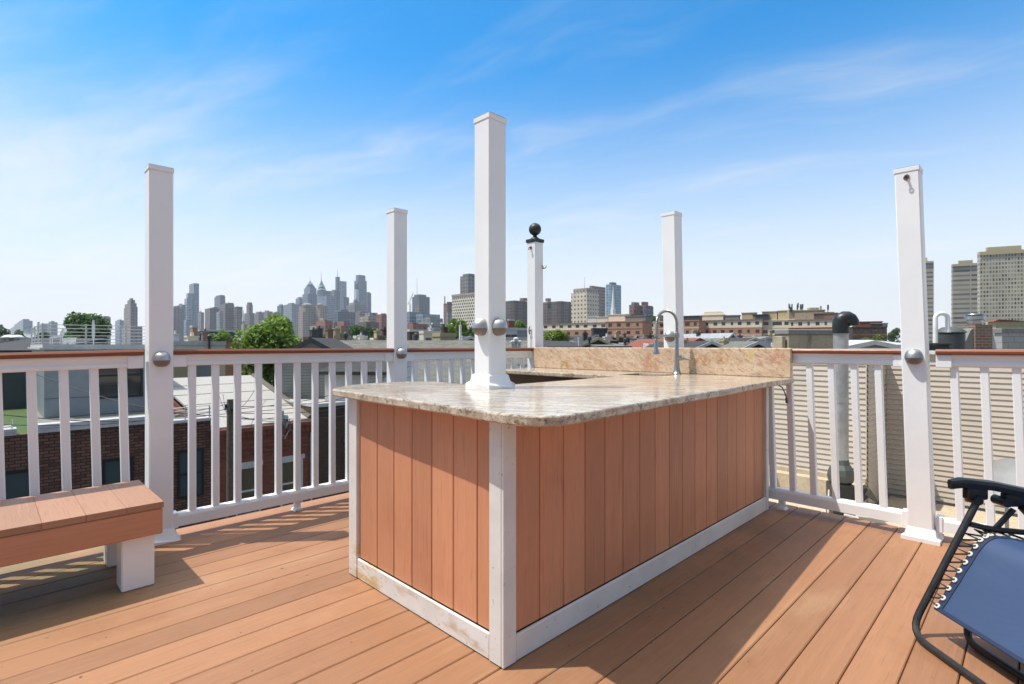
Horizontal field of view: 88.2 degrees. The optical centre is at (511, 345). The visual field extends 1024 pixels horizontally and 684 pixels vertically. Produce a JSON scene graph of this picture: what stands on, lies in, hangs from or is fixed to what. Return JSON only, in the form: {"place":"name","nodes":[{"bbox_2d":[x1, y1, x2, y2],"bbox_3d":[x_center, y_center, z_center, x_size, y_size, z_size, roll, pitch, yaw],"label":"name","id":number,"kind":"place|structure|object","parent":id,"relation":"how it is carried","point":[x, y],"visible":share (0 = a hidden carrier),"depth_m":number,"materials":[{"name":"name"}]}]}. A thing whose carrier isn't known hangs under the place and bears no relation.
{"place":"outdoors","nodes":[
{"label":"outdoors","id":0,"kind":"place"},
{"bbox_2d":[10,319,32,338],"bbox_3d":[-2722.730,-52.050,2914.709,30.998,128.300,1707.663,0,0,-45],"label":"office block","id":1,"kind":"structure","parent":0,"point":[22,324],"depth_m":2332.23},
{"bbox_2d":[0,338,106,352],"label":"slate roof house","id":2,"kind":"structure","parent":0,"point":[16,346],"depth_m":33.38,"materials":[{"name":"grey"}]},
{"bbox_2d":[2,344,210,528],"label":"modern brick house","id":3,"kind":"structure","parent":0,"point":[15,442],"depth_m":19.18,"materials":[{"name":"brick"}]},
{"bbox_2d":[5,469,28,498],"bbox_3d":[-15.011,4.675,16.072,0.860,1.750,0.040,0,0,-45],"label":"window","id":4,"kind":"structure","parent":3,"relation":"in","point":[16,482],"depth_m":16.05,"materials":[{"name":"teal glass"}]},
{"bbox_2d":[31,323,144,343],"bbox_3d":[-20.294,-0.490,25.668,4.260,0.860,7.060,0,0,-45],"label":"roof railing","id":5,"kind":"object","parent":3,"relation":"on","point":[42,335],"visible":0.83,"depth_m":22.87,"materials":[{"name":"metal"}]},
{"bbox_2d":[102,456,133,484],"bbox_3d":[-13.279,4.675,17.804,0.860,1.750,0.040,0,0,-45],"label":"window","id":6,"kind":"structure","parent":3,"relation":"in","point":[110,467],"depth_m":17.72,"materials":[{"name":"teal glass"}]},
{"bbox_2d":[99,368,142,398],"bbox_3d":[-17.462,1.320,23.522,1.700,2.000,0.040,0,0,-45],"label":"window","id":7,"kind":"structure","parent":3,"relation":"in","point":[108,377],"depth_m":23.42,"materials":[{"name":"grey glass"}]},
{"bbox_2d":[177,448,203,499],"bbox_3d":[-11.758,4.675,19.325,0.860,1.750,0.040,0,0,-45],"label":"window","id":8,"kind":"structure","parent":3,"relation":"in","point":[182,456],"depth_m":19.24,"materials":[{"name":"teal glass"}]},
{"bbox_2d":[115,319,123,343],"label":"office block","id":9,"kind":"structure","parent":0,"point":[119,324],"depth_m":2017.54,"materials":[{"name":"metal"}]},
{"bbox_2d":[122,298,141,343],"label":"tower","id":10,"kind":"structure","parent":0,"point":[131,313],"depth_m":1156.25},
{"bbox_2d":[173,306,181,340],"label":"office block","id":11,"kind":"structure","parent":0,"point":[177,318],"depth_m":1508.81,"materials":[{"name":"concrete"}]},
{"bbox_2d":[173,366,187,377],"bbox_3d":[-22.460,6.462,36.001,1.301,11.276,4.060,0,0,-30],"label":"olive house","id":12,"kind":"structure","parent":0,"point":[180,372],"depth_m":34.27,"materials":[{"name":"metal"}]},
{"bbox_2d":[184,283,198,339],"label":"glass tower","id":13,"kind":"structure","parent":0,"point":[191,301],"depth_m":1901.30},
{"bbox_2d":[173,329,225,375],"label":"white roof house","id":14,"kind":"structure","parent":0,"point":[191,341],"depth_m":45.82,"materials":[{"name":"beige paint"}]},
{"bbox_2d":[196,365,210,376],"bbox_3d":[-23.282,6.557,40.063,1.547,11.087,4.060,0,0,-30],"label":"blue grey house","id":15,"kind":"structure","parent":0,"point":[203,370],"depth_m":38.31,"materials":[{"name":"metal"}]},
{"bbox_2d":[205,307,218,329],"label":"office block","id":16,"kind":"structure","parent":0,"point":[210,318],"depth_m":1508.32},
{"bbox_2d":[198,330,237,340],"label":"dark green block","id":17,"kind":"structure","parent":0,"point":[217,332],"depth_m":106.96,"materials":[{"name":"blue stone"}]},
{"bbox_2d":[216,310,222,329],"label":"office block","id":18,"kind":"structure","parent":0,"point":[219,320],"depth_m":1405.10,"materials":[{"name":"glass"}]},
{"bbox_2d":[219,303,242,337],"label":"brown block","id":19,"kind":"structure","parent":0,"point":[232,317],"depth_m":1453.96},
{"bbox_2d":[225,338,251,375],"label":"brick gable house","id":20,"kind":"structure","parent":0,"point":[228,370],"depth_m":50.36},
{"bbox_2d":[244,302,253,329],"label":"slim tower","id":21,"kind":"structure","parent":0,"point":[249,316],"depth_m":1501.87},
{"bbox_2d":[284,302,300,342],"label":"office block","id":22,"kind":"structure","parent":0,"point":[291,310],"depth_m":1911.91,"materials":[{"name":"glass"}]},
{"bbox_2d":[298,303,315,341],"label":"office block","id":23,"kind":"structure","parent":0,"point":[306,316],"depth_m":1495.10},
{"bbox_2d":[302,281,316,305],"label":"spired tower","id":24,"kind":"structure","parent":0,"point":[309,295],"depth_m":2203.05,"materials":[{"name":"blue glass"}]},
{"bbox_2d":[310,318,332,332],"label":"block","id":25,"kind":"structure","parent":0,"point":[324,323],"depth_m":704.32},
{"bbox_2d":[316,303,326,320],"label":"office block","id":26,"kind":"structure","parent":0,"point":[321,310],"depth_m":1507.33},
{"bbox_2d":[317,277,336,312],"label":"spired tower","id":27,"kind":"structure","parent":0,"point":[326,298],"depth_m":2103.88,"materials":[{"name":"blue glass"}]},
{"bbox_2d":[326,310,354,338],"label":"office block","id":28,"kind":"structure","parent":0,"point":[339,315],"depth_m":1320.19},
{"bbox_2d":[335,269,348,309],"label":"mast tower","id":29,"kind":"structure","parent":0,"point":[341,286],"depth_m":2350.19,"materials":[{"name":"glass"}]},
{"bbox_2d":[337,321,348,338],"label":"block","id":30,"kind":"structure","parent":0,"point":[343,326],"depth_m":636.72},
{"bbox_2d":[346,298,365,311],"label":"office block","id":31,"kind":"structure","parent":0,"point":[355,306],"depth_m":1814.98,"materials":[{"name":"metal"}]},
{"bbox_2d":[354,275,366,311],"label":"notched tower","id":32,"kind":"structure","parent":0,"point":[360,288],"depth_m":2215.39,"materials":[{"name":"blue glass"}]},
{"bbox_2d":[358,321,378,337],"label":"block","id":33,"kind":"structure","parent":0,"point":[373,324],"depth_m":626.90,"materials":[{"name":"concrete"}]},
{"bbox_2d":[376,313,386,330],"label":"block","id":34,"kind":"structure","parent":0,"point":[381,318],"depth_m":703.27,"materials":[{"name":"brick"}]},
{"bbox_2d":[412,294,429,313],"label":"slate tower","id":35,"kind":"structure","parent":0,"point":[420,300],"depth_m":1717.43,"materials":[{"name":"glass"}]},
{"bbox_2d":[407,306,439,323],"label":"block","id":36,"kind":"structure","parent":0,"point":[416,315],"depth_m":1216.95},
{"bbox_2d":[419,317,442,330],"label":"block","id":37,"kind":"structure","parent":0,"point":[433,320],"depth_m":707.45,"materials":[{"name":"concrete"}]},
{"bbox_2d":[444,296,451,324],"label":"stack building","id":38,"kind":"structure","parent":0,"point":[447,311],"depth_m":1001.86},
{"bbox_2d":[452,292,474,328],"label":"waffle tower","id":39,"kind":"structure","parent":0,"point":[463,306],"depth_m":868.36,"materials":[{"name":"concrete"}]},
{"bbox_2d":[460,274,474,293],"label":"grey tower","id":40,"kind":"structure","parent":0,"point":[467,283],"depth_m":1007.62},
{"bbox_2d":[0,0,1023,343],"label":"sky","id":41,"kind":"structure","parent":0,"point":[777,131],"materials":[{"name":"blue"}]},
{"bbox_2d":[506,298,526,326],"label":"building","id":42,"kind":"structure","parent":0,"point":[516,310],"depth_m":910.29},
{"bbox_2d":[543,298,570,323],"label":"building","id":43,"kind":"structure","parent":0,"point":[557,312],"depth_m":943.32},
{"bbox_2d":[543,316,607,338],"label":"apartment block","id":44,"kind":"structure","parent":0,"point":[575,329],"depth_m":225.69,"materials":[{"name":"beige brick"}]},
{"bbox_2d":[571,281,604,322],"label":"hotel tower","id":45,"kind":"structure","parent":0,"point":[586,303],"depth_m":895.42,"materials":[{"name":"concrete"}]},
{"bbox_2d":[591,328,607,337],"bbox_3d":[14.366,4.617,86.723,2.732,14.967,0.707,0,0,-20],"label":"black box house","id":46,"kind":"structure","parent":0,"point":[599,332],"depth_m":86.39,"materials":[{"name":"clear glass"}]},
{"bbox_2d":[606,282,620,316],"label":"blue tower","id":47,"kind":"structure","parent":0,"point":[610,286],"depth_m":1158.68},
{"bbox_2d":[606,314,652,338],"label":"apartment block","id":48,"kind":"structure","parent":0,"point":[633,326],"depth_m":201.58,"materials":[{"name":"orange brick"}]},
{"bbox_2d":[684,330,737,337],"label":"silver gable house","id":49,"kind":"structure","parent":0,"point":[715,335],"depth_m":71.22,"materials":[{"name":"grey metal"}]},
{"bbox_2d":[701,311,769,336],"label":"apartment block","id":50,"kind":"structure","parent":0,"point":[749,324],"depth_m":197.84,"materials":[{"name":"beige brick"}]},
{"bbox_2d":[849,321,888,340],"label":"apartment block","id":51,"kind":"structure","parent":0,"point":[867,329],"depth_m":183.67,"materials":[{"name":"brown brick"}]},
{"bbox_2d":[926,258,933,342],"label":"grid tower","id":52,"kind":"structure","parent":0,"point":[930,281],"depth_m":561.37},
{"bbox_2d":[951,260,976,326],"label":"grid tower","id":53,"kind":"structure","parent":0,"point":[963,287],"depth_m":516.87,"materials":[{"name":"concrete"}]},
{"bbox_2d":[977,245,1023,324],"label":"grid tower","id":54,"kind":"structure","parent":0,"point":[1000,282],"depth_m":395.06,"materials":[{"name":"concrete"}]},
{"bbox_2d":[992,328,1023,348],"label":"block wall","id":55,"kind":"structure","parent":0,"point":[1008,338],"depth_m":16.62,"materials":[{"name":"grey concrete"}]},
{"label":"ground","id":56,"kind":"structure","parent":0,"visible":0},
{"bbox_2d":[59,311,111,343],"bbox_3d":[-53.230,3.932,66.140,5.789,16.356,8.152,0,0,-45],"label":"broad tree","id":57,"kind":"object","parent":56,"relation":"on","point":[75,320],"visible":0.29,"depth_m":64.71,"materials":[{"name":"green plant"}]},
{"bbox_2d":[210,330,231,340],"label":"street tree","id":58,"kind":"object","parent":56,"relation":"on","point":[225,336],"visible":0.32,"depth_m":94.20,"materials":[{"name":"green plant"}]},
{"bbox_2d":[173,373,312,521],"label":"red brick rowhouse","id":59,"kind":"structure","parent":56,"relation":"on","point":[180,391],"depth_m":21.91,"materials":[{"name":"brick"}]},
{"bbox_2d":[236,460,262,515],"bbox_3d":[-10.334,5.660,20.714,1.080,2.180,0.090,0,0,-45],"label":"window","id":60,"kind":"structure","parent":59,"relation":"in","point":[247,468],"depth_m":20.72,"materials":[{"name":"glass"}]},
{"bbox_2d":[280,454,304,506],"bbox_3d":[-9.132,5.660,21.916,0.090,2.180,1.080,0,0,45],"label":"window","id":61,"kind":"structure","parent":59,"relation":"in","point":[287,461],"depth_m":21.84,"materials":[{"name":"glass"}]},
{"bbox_2d":[230,313,302,386],"bbox_3d":[-20.646,4.611,45.801,6.398,14.992,5.967,0,0,0],"label":"broad tree","id":62,"kind":"object","parent":56,"relation":"on","point":[276,331],"visible":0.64,"depth_m":44.30,"materials":[{"name":"green plant"}]},
{"bbox_2d":[303,326,324,340],"bbox_3d":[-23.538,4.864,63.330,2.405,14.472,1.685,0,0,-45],"label":"rowhouse","id":63,"kind":"structure","parent":56,"relation":"on","point":[316,333],"depth_m":62.68,"materials":[{"name":"grey brick"}]},
{"bbox_2d":[284,399,348,499],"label":"brown brick rowhouse","id":64,"kind":"structure","parent":56,"relation":"on","point":[324,448],"depth_m":23.09,"materials":[{"name":"brick"}]},
{"bbox_2d":[282,337,351,398],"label":"grey gable house","id":65,"kind":"structure","parent":56,"relation":"on","point":[306,371],"depth_m":25.54,"materials":[{"name":"plastic"}]},
{"bbox_2d":[325,326,350,339],"bbox_3d":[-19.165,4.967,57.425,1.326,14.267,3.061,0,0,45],"label":"rowhouse","id":66,"kind":"structure","parent":56,"relation":"on","point":[333,333],"depth_m":56.92,"materials":[{"name":"beige brick"}]},
{"bbox_2d":[347,324,371,339],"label":"round tree","id":67,"kind":"object","parent":56,"relation":"on","point":[356,329],"visible":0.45,"depth_m":118.60,"materials":[{"name":"green plant"}]},
{"bbox_2d":[319,361,411,401],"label":"white gable house","id":68,"kind":"structure","parent":56,"relation":"on","point":[356,373],"depth_m":23.88,"materials":[{"name":"paint"}]},
{"bbox_2d":[419,325,440,339],"bbox_3d":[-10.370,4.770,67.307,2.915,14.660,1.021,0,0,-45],"label":"rowhouse","id":69,"kind":"structure","parent":56,"relation":"on","point":[425,335],"depth_m":66.53,"materials":[{"name":"beige paint"}]},
{"bbox_2d":[339,331,526,383],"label":"shingled house","id":70,"kind":"structure","parent":56,"relation":"on","point":[381,342],"depth_m":36.19,"materials":[{"name":"grey plastic"}]},
{"bbox_2d":[432,324,456,339],"bbox_3d":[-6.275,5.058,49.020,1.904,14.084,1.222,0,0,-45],"label":"rowhouse","id":71,"kind":"structure","parent":56,"relation":"on","point":[443,335],"depth_m":48.57,"materials":[{"name":"brown brick"}]},
{"bbox_2d":[440,318,467,338],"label":"globe tree","id":72,"kind":"object","parent":56,"relation":"on","point":[454,328],"visible":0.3,"depth_m":83.69,"materials":[{"name":"green plant"}]},
{"bbox_2d":[543,329,568,341],"bbox_3d":[4.053,5.263,50.085,2.462,13.677,2.263,0,0,-26],"label":"round tree","id":73,"kind":"object","parent":56,"relation":"on","point":[557,335],"visible":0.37,"depth_m":49.62,"materials":[{"name":"green plant"}]},
{"bbox_2d":[543,339,578,346],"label":"roof","id":74,"kind":"structure","parent":56,"relation":"on","point":[552,343],"depth_m":46.11,"materials":[{"name":"grey"}]},
{"bbox_2d":[570,330,613,346],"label":"tan ridge house","id":75,"kind":"structure","parent":56,"relation":"on","point":[583,341],"depth_m":48.35,"materials":[{"name":"grey"}]},
{"bbox_2d":[569,333,631,347],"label":"ribbed roof house","id":76,"kind":"structure","parent":56,"relation":"on","point":[606,338],"depth_m":46.82,"materials":[{"name":"grey plastic"}]},
{"bbox_2d":[629,302,640,314],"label":"twin brick block","id":77,"kind":"structure","parent":56,"relation":"on","point":[634,307],"depth_m":705.03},
{"bbox_2d":[641,302,652,315],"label":"twin brick block","id":78,"kind":"structure","parent":56,"relation":"on","point":[646,309],"depth_m":711.05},
{"bbox_2d":[628,338,704,347],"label":"rust roof house","id":79,"kind":"structure","parent":56,"relation":"on","point":[638,343],"depth_m":56.52,"materials":[{"name":"brown brick"}]},
{"bbox_2d":[683,315,706,333],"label":"apartment block","id":80,"kind":"structure","parent":56,"relation":"on","point":[696,323],"depth_m":195.39,"materials":[{"name":"orange brick"}]},
{"bbox_2d":[721,337,770,345],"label":"charcoal gable house","id":81,"kind":"structure","parent":56,"relation":"on","point":[748,339],"depth_m":52.80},
{"bbox_2d":[762,310,794,335],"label":"apartment block","id":82,"kind":"structure","parent":56,"relation":"on","point":[778,320],"depth_m":194.19,"materials":[{"name":"beige paint"}]},
{"bbox_2d":[788,309,837,328],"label":"apartment block","id":83,"kind":"structure","parent":56,"relation":"on","point":[813,319],"depth_m":183.47,"materials":[{"name":"beige brick"}]},
{"bbox_2d":[787,303,833,318],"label":"antenna house","id":84,"kind":"structure","parent":83,"relation":"on","point":[790,313],"depth_m":190.50,"materials":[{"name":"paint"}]},
{"bbox_2d":[769,496,1017,541],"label":"tan roof house","id":85,"kind":"structure","parent":56,"relation":"on","point":[944,510],"depth_m":9.20,"materials":[{"name":"brown brick"}]},
{"bbox_2d":[826,311,877,518],"bbox_3d":[5.286,1.180,8.283,0.722,3.440,0.435,0,0,12],"label":"vent duct","id":86,"kind":"object","parent":85,"relation":"on","point":[843,322],"visible":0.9,"depth_m":8.22,"materials":[{"name":"grey metal"}]},
{"bbox_2d":[983,458,1017,527],"bbox_3d":[7.773,2.460,8.127,0.578,1.381,0.614,0,0,-12],"label":"satellite dish","id":87,"kind":"object","parent":85,"relation":"on","point":[1004,470],"visible":0.38,"depth_m":8.30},
{"bbox_2d":[887,328,900,342],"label":"street tree","id":88,"kind":"object","parent":56,"relation":"on","point":[893,334],"visible":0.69,"depth_m":259.95,"materials":[{"name":"green plant"}]},
{"bbox_2d":[774,348,1023,516],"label":"sided house","id":89,"kind":"structure","parent":56,"relation":"on","point":[1002,419],"depth_m":9.95,"materials":[{"name":"beige plastic"}]},
{"bbox_2d":[772,329,832,348],"bbox_3d":[7.267,-0.140,12.922,1.658,0.500,0.560,0,0,-6],"label":"stucco chimney","id":90,"kind":"object","parent":89,"relation":"on","point":[805,338],"visible":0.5,"depth_m":12.66,"materials":[{"name":"beige concrete"}]},
{"bbox_2d":[929,343,952,349],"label":"roof curb","id":91,"kind":"structure","parent":89,"relation":"on","point":[933,346],"depth_m":12.31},
{"bbox_2d":[933,311,950,342],"bbox_3d":[10.743,-0.371,13.200,0.422,0.962,0.117,0,0,0],"label":"cane vent","id":92,"kind":"object","parent":89,"relation":"on","point":[935,323],"visible":0.95,"depth_m":13.16,"materials":[{"name":"white plastic"}]},
{"bbox_2d":[938,327,966,348],"bbox_3d":[11.790,-0.200,14.200,0.680,0.620,0.680,0,0,0],"label":"roof fan","id":93,"kind":"object","parent":89,"relation":"on","point":[956,336],"visible":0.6,"depth_m":13.94},
{"bbox_2d":[957,314,995,348],"bbox_3d":[13.732,-0.420,15.796,1.180,1.060,0.550,0,0,-8],"label":"brick chimney","id":94,"kind":"object","parent":89,"relation":"on","point":[979,335],"visible":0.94,"depth_m":15.55,"materials":[{"name":"brown brick"}]},
{"bbox_2d":[985,319,1023,333],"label":"tan parapet","id":95,"kind":"structure","parent":89,"relation":"on","point":[998,323],"depth_m":19.02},
{"label":"street","id":96,"kind":"structure","parent":0,"visible":0},
{"bbox_2d":[3,366,409,517],"bbox_3d":[-10.882,6.471,21.720,8.255,11.258,16.731,0,0,36],"label":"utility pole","id":97,"kind":"object","parent":96,"relation":"on","point":[228,407],"visible":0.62,"depth_m":18.08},
{"bbox_2d":[644,338,722,347],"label":"gable house","id":98,"kind":"structure","parent":96,"relation":"on","point":[700,344],"depth_m":42.82,"materials":[{"name":"grey"}]},
{"bbox_2d":[716,336,771,347],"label":"gable house","id":99,"kind":"structure","parent":96,"relation":"on","point":[728,343],"depth_m":40.87,"materials":[{"name":"grey brick"}]},
{"bbox_2d":[849,340,900,347],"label":"beige gable house","id":100,"kind":"structure","parent":96,"relation":"on","point":[867,344],"depth_m":29.64,"materials":[{"name":"plastic"}]},
{"bbox_3d":[0.106,6.718,0.813,6.100,10.765,5.600,0,0,-45],"label":"host house","id":101,"kind":"object","parent":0,"visible":0},
{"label":"deck framing","id":102,"kind":"structure","parent":101,"relation":"on","visible":0},
{"bbox_2d":[0,493,1023,683],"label":"deck","id":103,"kind":"structure","parent":102,"relation":"on","point":[772,594],"depth_m":2.11,"materials":[{"name":"wood"}]},
{"bbox_2d":[0,350,143,499],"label":"railing","id":104,"kind":"object","parent":103,"relation":"on","point":[62,363],"visible":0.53,"depth_m":2.69,"materials":[{"name":"white wood"}]},
{"bbox_2d":[0,480,163,592],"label":"bench","id":105,"kind":"object","parent":103,"relation":"on","point":[121,523],"visible":1,"depth_m":2.33,"materials":[{"name":"brown wood"}]},
{"bbox_2d":[144,163,180,545],"bbox_3d":[-1.987,0.044,2.977,0.176,2.111,0.196,0,0,-45],"label":"deck post","id":106,"kind":"object","parent":103,"relation":"on","point":[159,331],"visible":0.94,"depth_m":2.94,"materials":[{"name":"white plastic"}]},
{"bbox_2d":[173,348,393,527],"bbox_3d":[-1.442,0.560,3.536,0.112,1.079,1.444,0,0,45],"label":"railing","id":107,"kind":"object","parent":103,"relation":"on","point":[297,494],"visible":0.79,"depth_m":3.38,"materials":[{"name":"white wood"}]},
{"bbox_2d":[386,208,407,382],"bbox_3d":[-0.884,0.022,4.080,0.176,2.156,0.196,0,0,-45],"label":"deck post","id":108,"kind":"object","parent":103,"relation":"on","point":[397,284],"visible":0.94,"depth_m":4.04,"materials":[{"name":"white plastic"}]},
{"bbox_2d":[407,348,533,383],"bbox_3d":[-0.329,0.560,4.649,0.112,1.079,1.474,0,0,45],"label":"railing","id":109,"kind":"object","parent":103,"relation":"on","point":[426,355],"visible":0.3,"depth_m":4.44,"materials":[{"name":"white wood"}]},
{"bbox_2d":[526,223,546,367],"bbox_3d":[0.239,-0.055,5.206,0.176,2.310,0.192,0,0,-45],"label":"deck post","id":110,"kind":"object","parent":103,"relation":"on","point":[535,267],"visible":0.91,"depth_m":5.17,"materials":[{"name":"white plastic"}]},
{"bbox_2d":[332,347,793,668],"bbox_3d":[0.161,0.557,3.316,2.633,1.080,2.418,0,0,-45],"label":"outdoor bar","id":111,"kind":"object","parent":103,"relation":"on","point":[554,492],"visible":0.99,"depth_m":2.24,"materials":[{"name":"wood"}]},
{"bbox_2d":[465,111,514,389],"bbox_3d":[-0.110,-0.469,2.641,0.196,1.363,0.196,0,0,-45],"label":"deck post","id":112,"kind":"object","parent":111,"relation":"on","point":[489,326],"visible":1,"depth_m":2.61,"materials":[{"name":"white plastic"}]},
{"bbox_2d":[653,310,690,373],"bbox_3d":[1.171,-0.028,3.899,0.286,0.479,0.091,0,0,-7],"label":"faucet","id":113,"kind":"object","parent":111,"relation":"on","point":[678,357],"visible":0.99,"depth_m":3.90,"materials":[{"name":"silver metal"}]},
{"bbox_2d":[661,211,683,347],"bbox_3d":[1.274,0.025,4.128,0.196,2.151,0.192,0,0,-45],"label":"deck post","id":114,"kind":"object","parent":103,"relation":"on","point":[672,266],"visible":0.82,"depth_m":4.11,"materials":[{"name":"white plastic"}]},
{"bbox_2d":[769,349,907,525],"bbox_3d":[1.807,0.560,3.567,1.412,1.079,0.112,0,0,45],"label":"railing","id":115,"kind":"object","parent":103,"relation":"on","point":[878,359],"visible":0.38,"depth_m":3.32,"materials":[{"name":"white wood"}]},
{"bbox_2d":[893,165,943,545],"bbox_3d":[2.323,0.035,3.022,0.215,2.131,0.196,0,0,45],"label":"deck post","id":116,"kind":"object","parent":103,"relation":"on","point":[918,434],"visible":1,"depth_m":3.00,"materials":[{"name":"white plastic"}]},
{"bbox_2d":[912,477,1023,683],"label":"lounge chair","id":117,"kind":"object","parent":103,"relation":"on","point":[982,597],"visible":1,"depth_m":1.90,"materials":[{"name":"blue"}]},
{"bbox_2d":[935,349,1023,539],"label":"railing","id":118,"kind":"object","parent":103,"relation":"on","point":[954,360],"visible":0.84,"depth_m":2.82,"materials":[{"name":"white wood"}]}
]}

